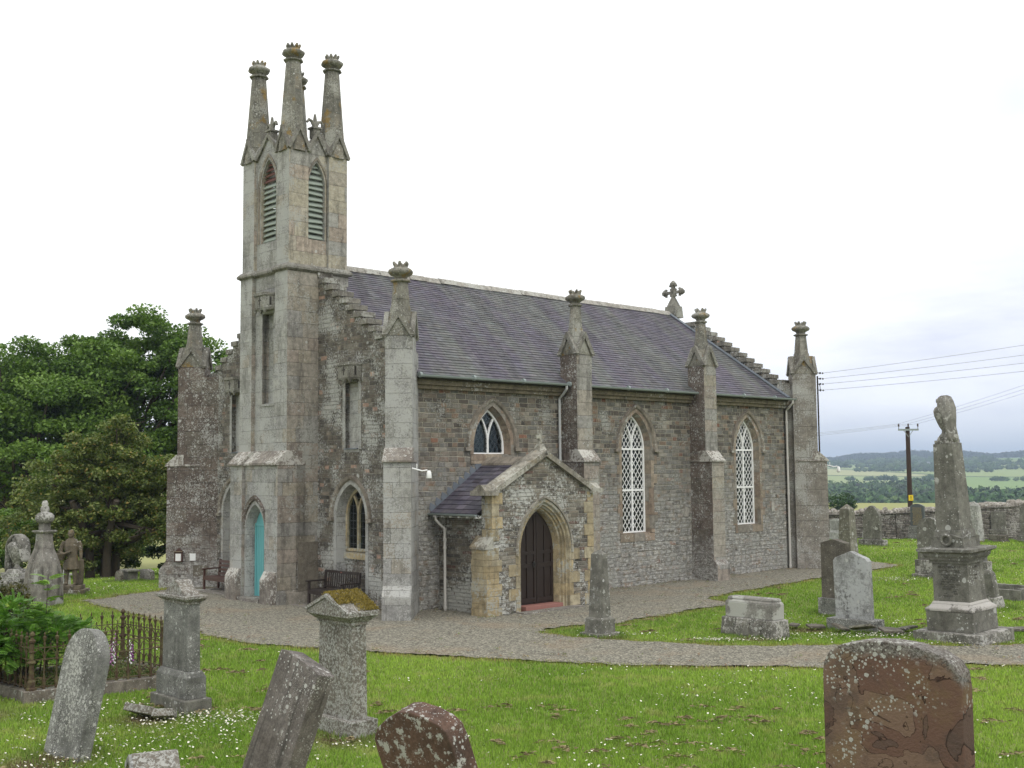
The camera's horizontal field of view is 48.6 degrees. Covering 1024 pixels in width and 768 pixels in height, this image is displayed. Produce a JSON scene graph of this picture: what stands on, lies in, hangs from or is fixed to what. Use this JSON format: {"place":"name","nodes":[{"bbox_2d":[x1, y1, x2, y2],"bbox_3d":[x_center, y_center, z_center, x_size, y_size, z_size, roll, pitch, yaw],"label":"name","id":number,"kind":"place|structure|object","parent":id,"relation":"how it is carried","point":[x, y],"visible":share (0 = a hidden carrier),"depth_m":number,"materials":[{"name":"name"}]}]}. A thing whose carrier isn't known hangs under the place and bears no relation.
{"place":"outdoors","nodes":[
{"label":"outdoors","id":0,"kind":"place"},
{"bbox_2d":[62,570,71,583],"bbox_3d":[-14.244,6.095,36.252,0.300,0.620,0.340,4,-6,-43],"label":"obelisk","id":1,"kind":"object","parent":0,"point":[69,581],"visible":0.12,"depth_m":36.21,"materials":[{"name":"grey stone"}]},
{"bbox_2d":[0,457,1023,767],"bbox_3d":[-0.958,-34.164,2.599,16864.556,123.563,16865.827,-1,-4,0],"label":"ground","id":2,"kind":"structure","parent":0,"point":[972,479],"depth_m":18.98,"materials":[{"name":"green plant"}]},
{"bbox_2d":[0,534,30,593],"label":"draped urn tomb","id":3,"kind":"object","parent":2,"relation":"on","point":[17,549],"visible":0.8,"depth_m":31.96,"materials":[{"name":"stone"}]},
{"bbox_2d":[0,576,43,623],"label":"bronze shrub","id":4,"kind":"object","parent":2,"relation":"on","point":[4,589],"visible":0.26,"depth_m":22.34,"materials":[{"name":"brown plant"}]},
{"bbox_2d":[0,507,58,568],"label":"dark shrub","id":5,"kind":"object","parent":2,"relation":"on","point":[8,512],"visible":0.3,"depth_m":45.13,"materials":[{"name":"green plant"}]},
{"bbox_2d":[23,500,62,605],"bbox_3d":[-12.678,4.613,30.747,0.740,2.910,0.740,-3,-5,30],"label":"bell monument","id":6,"kind":"object","parent":2,"relation":"on","point":[44,560],"visible":0.94,"depth_m":30.57,"materials":[{"name":"stone"}]},
{"bbox_2d":[0,573,109,680],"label":"ash leaved shrub","id":7,"kind":"object","parent":2,"relation":"on","point":[43,622],"visible":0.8,"depth_m":18.57,"materials":[{"name":"green plant"}]},
{"bbox_2d":[57,530,89,594],"bbox_3d":[-13.121,5.309,33.648,1.019,1.970,0.720,0,-4,-6],"label":"statue","id":8,"kind":"object","parent":2,"relation":"on","point":[71,545],"visible":0.97,"depth_m":33.57,"materials":[{"name":"stone"}]},
{"bbox_2d":[44,628,109,763],"bbox_3d":[-5.482,3.984,14.339,0.880,1.760,0.170,-2,-15,42],"label":"headstone","id":9,"kind":"object","parent":2,"relation":"on","point":[74,718],"visible":0.89,"depth_m":14.21,"materials":[{"name":"grey stone"}]},
{"bbox_2d":[0,335,159,567],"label":"broadleaf tree","id":10,"kind":"object","parent":2,"relation":"on","point":[26,420],"visible":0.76,"depth_m":60.00,"materials":[{"name":"green plant"}]},
{"bbox_2d":[1,649,158,687],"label":"weeds","id":11,"kind":"object","parent":2,"relation":"on","point":[49,680],"visible":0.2,"depth_m":19.08,"materials":[{"name":"green plant"}]},
{"bbox_2d":[0,609,162,705],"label":"grave railing","id":12,"kind":"object","parent":2,"relation":"on","point":[28,691],"visible":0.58,"depth_m":18.37,"materials":[{"name":"metal"}]},
{"bbox_2d":[6,500,158,573],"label":"dark shrub","id":13,"kind":"object","parent":2,"relation":"on","point":[135,562],"visible":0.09,"depth_m":47.90,"materials":[{"name":"green plant"}]},
{"bbox_2d":[0,414,175,577],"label":"holly tree","id":14,"kind":"object","parent":2,"relation":"on","point":[73,485],"visible":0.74,"depth_m":41.76,"materials":[{"name":"green plant"}]},
{"bbox_2d":[109,640,113,676],"bbox_3d":[-6.698,4.596,18.953,0.088,0.720,0.091,2,-5,-33],"label":"foxglove","id":15,"kind":"object","parent":2,"relation":"on","point":[111,644],"visible":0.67,"depth_m":18.95,"materials":[{"name":"plant"}]},
{"bbox_2d":[112,641,115,673],"bbox_3d":[-6.809,4.680,19.383,0.088,0.620,0.091,2,-5,-33],"label":"foxglove","id":16,"kind":"object","parent":2,"relation":"on","point":[114,658],"visible":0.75,"depth_m":19.38,"materials":[{"name":"plant"}]},
{"bbox_2d":[115,571,123,580],"bbox_3d":[-13.091,6.396,37.833,0.120,0.340,0.420,4,-6,-43],"label":"headstone","id":17,"kind":"object","parent":2,"relation":"on","point":[119,575],"visible":0.8,"depth_m":37.74,"materials":[{"name":"grey stone"}]},
{"bbox_2d":[29,302,227,503],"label":"broadleaf tree","id":18,"kind":"object","parent":2,"relation":"on","point":[163,344],"visible":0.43,"depth_m":61.82,"materials":[{"name":"green plant"}]},
{"bbox_2d":[127,638,131,668],"bbox_3d":[-6.482,4.641,19.240,0.088,0.670,0.091,2,-5,-33],"label":"foxglove","id":19,"kind":"object","parent":2,"relation":"on","point":[130,656],"visible":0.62,"depth_m":19.23,"materials":[{"name":"white plant"}]},
{"bbox_2d":[119,568,140,580],"bbox_3d":[-12.841,6.456,38.129,0.460,0.460,0.660,4,-6,-43],"label":"table tomb","id":20,"kind":"object","parent":2,"relation":"on","point":[130,573],"visible":0.72,"depth_m":37.96,"materials":[{"name":"stone"}]},
{"bbox_2d":[130,640,133,672],"bbox_3d":[-6.592,4.725,19.670,0.088,0.570,0.091,2,-5,-33],"label":"foxglove","id":21,"kind":"object","parent":2,"relation":"on","point":[131,653],"visible":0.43,"depth_m":19.66,"materials":[{"name":"plant"}]},
{"bbox_2d":[123,702,155,716],"bbox_3d":[-5.274,4.741,16.430,0.617,0.110,0.400,-4,-29,34],"label":"broken slate","id":22,"kind":"object","parent":2,"relation":"on","point":[144,710],"visible":0.79,"depth_m":16.29,"materials":[{"name":"grey stone"}]},
{"bbox_2d":[139,569,154,580],"bbox_3d":[-12.291,6.404,38.232,0.160,0.370,0.836,4,-6,-43],"label":"headstone","id":23,"kind":"object","parent":2,"relation":"on","point":[147,574],"visible":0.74,"depth_m":38.05,"materials":[{"name":"grey stone"}]},
{"bbox_2d":[136,532,165,568],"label":"yew bush","id":24,"kind":"object","parent":2,"relation":"on","point":[154,549],"visible":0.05,"depth_m":45.38,"materials":[{"name":"green plant"}]},
{"bbox_2d":[125,749,180,767],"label":"gravestone","id":25,"kind":"object","parent":2,"relation":"on","point":[163,759],"visible":1,"depth_m":7.85,"materials":[{"name":"grey stone"}]},
{"bbox_2d":[151,708,176,718],"bbox_3d":[-4.980,4.728,16.267,0.336,0.110,0.180,0,-33,-6],"label":"broken slate","id":26,"kind":"object","parent":2,"relation":"on","point":[162,713],"visible":1,"depth_m":16.20,"materials":[{"name":"grey stone"}]},
{"bbox_2d":[150,579,211,715],"bbox_3d":[-4.984,3.966,17.102,0.440,2.024,1.120,4,-6,-43],"label":"pedestal tomb","id":27,"kind":"object","parent":2,"relation":"on","point":[180,681],"visible":0.94,"depth_m":16.88,"materials":[{"name":"stone"}]},
{"bbox_2d":[242,649,334,767],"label":"headstone","id":28,"kind":"object","parent":2,"relation":"on","point":[292,709],"visible":1,"depth_m":9.77,"materials":[{"name":"grey stone"}]},
{"bbox_2d":[305,588,378,738],"bbox_3d":[-2.329,3.814,15.553,0.570,2.002,1.040,4,-6,-43],"label":"pediment headstone","id":29,"kind":"object","parent":2,"relation":"on","point":[344,617],"visible":0.99,"depth_m":15.32,"materials":[{"name":"grey stone"}]},
{"bbox_2d":[375,702,477,767],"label":"headstone","id":30,"kind":"object","parent":2,"relation":"on","point":[419,735],"visible":1,"depth_m":7.77,"materials":[{"name":"brown stone"}]},
{"bbox_2d":[159,42,828,620],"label":"church","id":31,"kind":"structure","parent":2,"relation":"on","point":[551,442],"depth_m":31.96,"materials":[{"name":"stone"}]},
{"bbox_2d":[173,548,183,561],"bbox_3d":[-10.280,5.263,34.979,0.284,0.433,0.128,-1,-4,2],"label":"notice box","id":32,"kind":"object","parent":31,"relation":"attached to","point":[178,554],"visible":1,"depth_m":34.95,"materials":[{"name":"brown wood"}]},
{"bbox_2d":[190,553,195,560],"bbox_3d":[-9.848,5.338,35.013,0.180,0.220,0.020,-1,-4,2],"label":"notice paper","id":33,"kind":"object","parent":31,"relation":"attached to","point":[192,556],"visible":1,"depth_m":35.00,"materials":[{"name":"white paper"}]},
{"bbox_2d":[215,478,229,575],"bbox_3d":[-8.213,4.351,34.494,0.690,3.120,1.980,4,-6,-43],"label":"window","id":34,"kind":"structure","parent":31,"relation":"in","point":[223,511],"depth_m":34.81,"materials":[{"name":"stone"}]},
{"bbox_2d":[327,475,372,593],"bbox_3d":[-4.063,3.977,30.095,0.690,3.120,1.980,4,-6,-43],"label":"window","id":35,"kind":"structure","parent":31,"relation":"in","point":[351,511],"depth_m":30.30,"materials":[{"name":"stone"}]},
{"bbox_2d":[412,464,431,478],"bbox_3d":[-2.160,2.096,27.159,0.477,0.370,0.127,-1,-4,0],"label":"floodlight","id":36,"kind":"object","parent":31,"relation":"attached to","point":[428,475],"visible":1,"depth_m":27.14,"materials":[{"name":"white paint"}]},
{"bbox_2d":[464,397,521,463],"bbox_3d":[-0.708,1.260,30.715,2.010,1.790,0.690,4,-6,-43],"label":"window","id":37,"kind":"structure","parent":31,"relation":"in","point":[489,434],"depth_m":30.72,"materials":[{"name":"stone"}]},
{"bbox_2d":[614,404,659,542],"bbox_3d":[3.609,2.705,34.664,2.010,4.150,0.690,4,-6,-43],"label":"window","id":38,"kind":"structure","parent":31,"relation":"in","point":[635,445],"depth_m":34.76,"materials":[{"name":"stone"}]},
{"bbox_2d":[730,410,766,532],"bbox_3d":[7.813,2.952,38.609,2.010,4.120,0.690,4,-6,-43],"label":"window","id":39,"kind":"structure","parent":31,"relation":"in","point":[747,448],"depth_m":38.74,"materials":[{"name":"stone"}]},
{"bbox_2d":[817,372,823,451],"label":"cable bracket","id":40,"kind":"object","parent":31,"relation":"attached to","point":[818,390],"visible":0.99,"depth_m":40.33,"materials":[{"name":"black metal"}]},
{"bbox_2d":[824,355,1021,378],"bbox_3d":[17.528,-1.075,39.325,13.126,1.492,0.012,-1,-4,10],"label":"service cable","id":41,"kind":"object","parent":40,"relation":"attached to","point":[923,367],"visible":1,"depth_m":39.83,"materials":[{"name":"black metal"}]},
{"bbox_2d":[826,363,1021,383],"bbox_3d":[17.531,-0.801,39.304,13.126,1.322,0.012,-1,-4,10],"label":"service cable","id":42,"kind":"object","parent":40,"relation":"attached to","point":[922,374],"visible":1,"depth_m":39.80,"materials":[{"name":"black rubber"}]},
{"bbox_2d":[826,345,1021,372],"bbox_3d":[17.525,-1.415,39.351,13.127,1.772,0.012,-1,-4,10],"label":"service cable","id":43,"kind":"object","parent":40,"relation":"attached to","point":[926,359],"visible":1,"depth_m":39.84,"materials":[{"name":"black metal"}]},
{"bbox_2d":[829,371,1022,389],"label":"service cable","id":44,"kind":"object","parent":40,"relation":"attached to","point":[924,381],"visible":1,"depth_m":39.80,"materials":[{"name":"black rubber"}]},
{"bbox_2d":[827,462,839,471],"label":"floodlight","id":45,"kind":"object","parent":31,"relation":"attached to","point":[838,468],"visible":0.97,"depth_m":40.16,"materials":[{"name":"white paint"}]},
{"bbox_2d":[0,538,1022,767],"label":"daisies","id":46,"kind":"object","parent":2,"relation":"on","point":[207,713],"visible":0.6,"depth_m":16.12,"materials":[{"name":"white plant"}]},
{"bbox_2d":[0,538,1023,767],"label":"grass clippings","id":47,"kind":"object","parent":2,"relation":"on","point":[630,725],"depth_m":15.60,"materials":[{"name":"plant"}]},
{"bbox_2d":[155,454,1023,480],"bbox_3d":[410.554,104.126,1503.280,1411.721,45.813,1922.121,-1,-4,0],"label":"hedgerow trees","id":48,"kind":"object","parent":2,"relation":"on","point":[973,463],"visible":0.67,"depth_m":1731.80,"materials":[{"name":"green plant"}]},
{"bbox_2d":[580,550,619,637],"bbox_3d":[1.872,4.497,24.277,0.620,1.890,0.620,4,-6,-43],"label":"obelisk","id":49,"kind":"object","parent":2,"relation":"on","point":[599,620],"visible":0.91,"depth_m":24.16,"materials":[{"name":"stone"}]},
{"bbox_2d":[721,595,789,640],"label":"tomb plinth","id":50,"kind":"structure","parent":2,"relation":"on","point":[752,615],"depth_m":23.69,"materials":[{"name":"stone"}]},
{"bbox_2d":[789,622,799,626],"bbox_3d":[6.205,5.294,24.963,0.210,0.045,0.398,1,-5,21],"label":"broken slate","id":51,"kind":"object","parent":2,"relation":"on","point":[792,624],"visible":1,"depth_m":24.82,"materials":[{"name":"grey stone"}]},
{"bbox_2d":[806,624,825,627],"bbox_3d":[6.601,5.258,24.659,0.418,0.046,0.262,3,1,-11],"label":"broken slate","id":52,"kind":"object","parent":2,"relation":"on","point":[815,626],"visible":1,"depth_m":24.56,"materials":[{"name":"grey stone"}]},
{"bbox_2d":[818,539,849,615],"bbox_3d":[7.763,4.663,27.169,0.420,1.890,0.780,4,-6,-43],"label":"headstone","id":53,"kind":"object","parent":2,"relation":"on","point":[831,549],"visible":0.52,"depth_m":27.16,"materials":[{"name":"grey stone"}]},
{"bbox_2d":[829,519,838,539],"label":"headstone","id":54,"kind":"object","parent":2,"relation":"on","point":[834,529],"visible":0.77,"depth_m":55.11,"materials":[{"name":"grey stone"}]},
{"bbox_2d":[831,623,850,630],"bbox_3d":[7.011,5.183,24.214,0.315,0.045,0.448,22,1,41],"label":"broken slate","id":55,"kind":"object","parent":2,"relation":"on","point":[841,627],"visible":1,"depth_m":24.11,"materials":[{"name":"grey stone"}]},
{"bbox_2d":[828,492,857,509],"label":"distant tree","id":56,"kind":"object","parent":2,"relation":"on","point":[848,501],"visible":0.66,"depth_m":148.12,"materials":[{"name":"green plant"}]},
{"bbox_2d":[839,504,857,552],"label":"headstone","id":57,"kind":"object","parent":2,"relation":"on","point":[847,528],"visible":0.8,"depth_m":45.42,"materials":[{"name":"stone"}]},
{"bbox_2d":[826,551,884,632],"bbox_3d":[7.426,4.532,24.672,0.420,1.777,1.160,2,-6,-43],"label":"headstone","id":58,"kind":"object","parent":2,"relation":"on","point":[853,590],"visible":0.74,"depth_m":24.57,"materials":[{"name":"grey stone"}]},
{"bbox_2d":[849,624,875,629],"bbox_3d":[7.394,5.122,23.926,0.518,0.046,0.315,-13,-27,27],"label":"broken slate","id":59,"kind":"object","parent":2,"relation":"on","point":[861,627],"visible":1,"depth_m":23.86,"materials":[{"name":"grey stone"}]},
{"bbox_2d":[858,505,887,546],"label":"headstone","id":60,"kind":"object","parent":2,"relation":"on","point":[872,526],"visible":0.85,"depth_m":50.93,"materials":[{"name":"stone"}]},
{"bbox_2d":[878,627,903,633],"bbox_3d":[7.951,5.161,23.810,0.499,0.045,0.378,4,2,-11],"label":"broken slate","id":61,"kind":"object","parent":2,"relation":"on","point":[890,630],"visible":1,"depth_m":23.72,"materials":[{"name":"grey stone"}]},
{"bbox_2d":[823,638,974,767],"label":"headstone","id":62,"kind":"object","parent":2,"relation":"on","point":[895,703],"visible":1,"depth_m":6.74,"materials":[{"name":"red stone"}]},
{"bbox_2d":[890,482,917,496],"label":"distant tree","id":63,"kind":"object","parent":2,"relation":"on","point":[902,486],"visible":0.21,"depth_m":685.67,"materials":[{"name":"green plant"}]},
{"bbox_2d":[898,625,917,629],"bbox_3d":[8.399,5.192,24.165,0.458,0.045,0.315,-2,-10,-35],"label":"broken slate","id":64,"kind":"object","parent":2,"relation":"on","point":[908,627],"visible":0.78,"depth_m":24.08,"materials":[{"name":"grey stone"}]},
{"bbox_2d":[898,424,918,506],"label":"utility pole","id":65,"kind":"object","parent":2,"relation":"on","point":[907,430],"visible":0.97,"depth_m":73.69,"materials":[{"name":"paint"}]},
{"bbox_2d":[817,393,1022,435],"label":"power line","id":66,"kind":"object","parent":65,"relation":"attached to","point":[921,422],"visible":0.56,"depth_m":74.28,"materials":[{"name":"black metal"}]},
{"bbox_2d":[820,385,1022,432],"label":"power line","id":67,"kind":"object","parent":65,"relation":"attached to","point":[924,416],"visible":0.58,"depth_m":73.19,"materials":[{"name":"black metal"}]},
{"bbox_2d":[823,389,1022,433],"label":"power line","id":68,"kind":"object","parent":65,"relation":"attached to","point":[930,417],"visible":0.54,"depth_m":73.45,"materials":[{"name":"black metal"}]},
{"bbox_2d":[908,504,924,538],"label":"headstone","id":69,"kind":"object","parent":2,"relation":"on","point":[917,513],"visible":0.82,"depth_m":57.22,"materials":[{"name":"stone"}]},
{"bbox_2d":[912,517,935,578],"bbox_3d":[13.299,5.242,36.097,0.500,1.990,1.060,4,-6,-43],"label":"headstone","id":70,"kind":"object","parent":2,"relation":"on","point":[926,528],"visible":0.52,"depth_m":36.11,"materials":[{"name":"stone"}]},
{"bbox_2d":[826,449,1023,460],"bbox_3d":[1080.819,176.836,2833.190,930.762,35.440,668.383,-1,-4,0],"label":"conifer ridge","id":71,"kind":"structure","parent":2,"relation":"on","point":[924,454],"depth_m":2719.07,"materials":[{"name":"green plant"}]},
{"bbox_2d":[916,486,934,495],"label":"distant tree","id":72,"kind":"object","parent":2,"relation":"on","point":[927,489],"visible":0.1,"depth_m":697.56,"materials":[{"name":"green plant"}]},
{"bbox_2d":[828,478,1023,502],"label":"valley wood","id":73,"kind":"object","parent":2,"relation":"on","point":[876,491],"visible":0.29,"depth_m":654.48,"materials":[{"name":"green plant"}]},
{"bbox_2d":[829,499,1023,539],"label":"boundary wall","id":74,"kind":"structure","parent":2,"relation":"on","point":[896,523],"depth_m":58.34,"materials":[{"name":"grey stone"}]},
{"bbox_2d":[913,395,1014,645],"bbox_3d":[9.058,2.785,23.278,1.300,5.125,1.500,0,-5,-40],"label":"urn monument","id":75,"kind":"object","parent":2,"relation":"on","point":[961,608],"visible":1,"depth_m":23.02,"materials":[{"name":"stone"}]},
{"bbox_2d":[970,501,984,540],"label":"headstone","id":76,"kind":"object","parent":2,"relation":"on","point":[976,518],"visible":0.62,"depth_m":52.94,"materials":[{"name":"white stone"}]},
{"bbox_2d":[982,558,991,569],"bbox_3d":[15.806,6.037,38.341,0.400,0.700,0.660,4,-6,-43],"label":"headstone","id":77,"kind":"object","parent":2,"relation":"on","point":[987,564],"visible":0.23,"depth_m":38.05,"materials":[{"name":"grey stone"}]},
{"bbox_2d":[984,570,1004,608],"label":"broken pillar","id":78,"kind":"structure","parent":2,"relation":"on","point":[993,593],"depth_m":28.30,"materials":[{"name":"stone"}]},
{"bbox_2d":[989,511,1007,533],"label":"headstone","id":79,"kind":"object","parent":2,"relation":"on","point":[998,522],"visible":1,"depth_m":60.52,"materials":[{"name":"stone"}]},
{"bbox_2d":[987,534,1009,541],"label":"stone block","id":80,"kind":"structure","parent":2,"relation":"on","point":[999,538],"depth_m":52.70,"materials":[{"name":"grey stone"}]},
{"bbox_2d":[997,583,1023,600],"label":"grave kerb","id":81,"kind":"structure","parent":2,"relation":"on","point":[1012,592],"depth_m":29.83,"materials":[{"name":"stone"}]},
{"bbox_2d":[1013,626,1023,631],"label":"broken slate","id":82,"kind":"object","parent":2,"relation":"on","point":[1019,628],"visible":0.36,"depth_m":24.14,"materials":[{"name":"grey stone"}]},
{"bbox_2d":[1017,503,1023,540],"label":"headstone","id":83,"kind":"object","parent":2,"relation":"on","point":[1021,513],"visible":0.82,"depth_m":52.52,"materials":[{"name":"stone"}]},
{"bbox_2d":[0,0,1023,456],"label":"sky","id":84,"kind":"structure","parent":0,"point":[851,170],"materials":[{"name":"white"}]},
{"bbox_2d":[83,561,1023,667],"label":"gravel path","id":85,"kind":"structure","parent":0,"point":[277,624],"depth_m":24.88,"materials":[{"name":"grey gravel"}]},
{"bbox_2d":[197,587,224,594],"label":"bench slab","id":86,"kind":"structure","parent":85,"relation":"on","point":[220,591],"depth_m":33.69,"materials":[{"name":"grey stone"}]},
{"bbox_2d":[201,559,229,588],"bbox_3d":[-8.574,5.712,33.756,0.660,0.900,1.570,4,-6,-43],"label":"bench","id":87,"kind":"object","parent":86,"relation":"on","point":[219,578],"visible":0.45,"depth_m":34.11,"materials":[{"name":"brown wood"}]},
{"bbox_2d":[291,603,306,606],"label":"bench slab","id":88,"kind":"structure","parent":85,"relation":"on","point":[303,604],"depth_m":30.00,"materials":[{"name":"grey stone"}]},
{"bbox_2d":[305,569,360,604],"bbox_3d":[-4.666,5.355,29.614,0.660,0.910,1.620,4,-6,-43],"label":"bench","id":89,"kind":"object","parent":88,"relation":"on","point":[319,591],"visible":0.84,"depth_m":29.85,"materials":[{"name":"brown wood"}]},
{"bbox_2d":[90,564,1020,664],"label":"gravel weeds","id":90,"kind":"object","parent":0,"point":[573,623],"visible":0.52,"depth_m":25.47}
]}

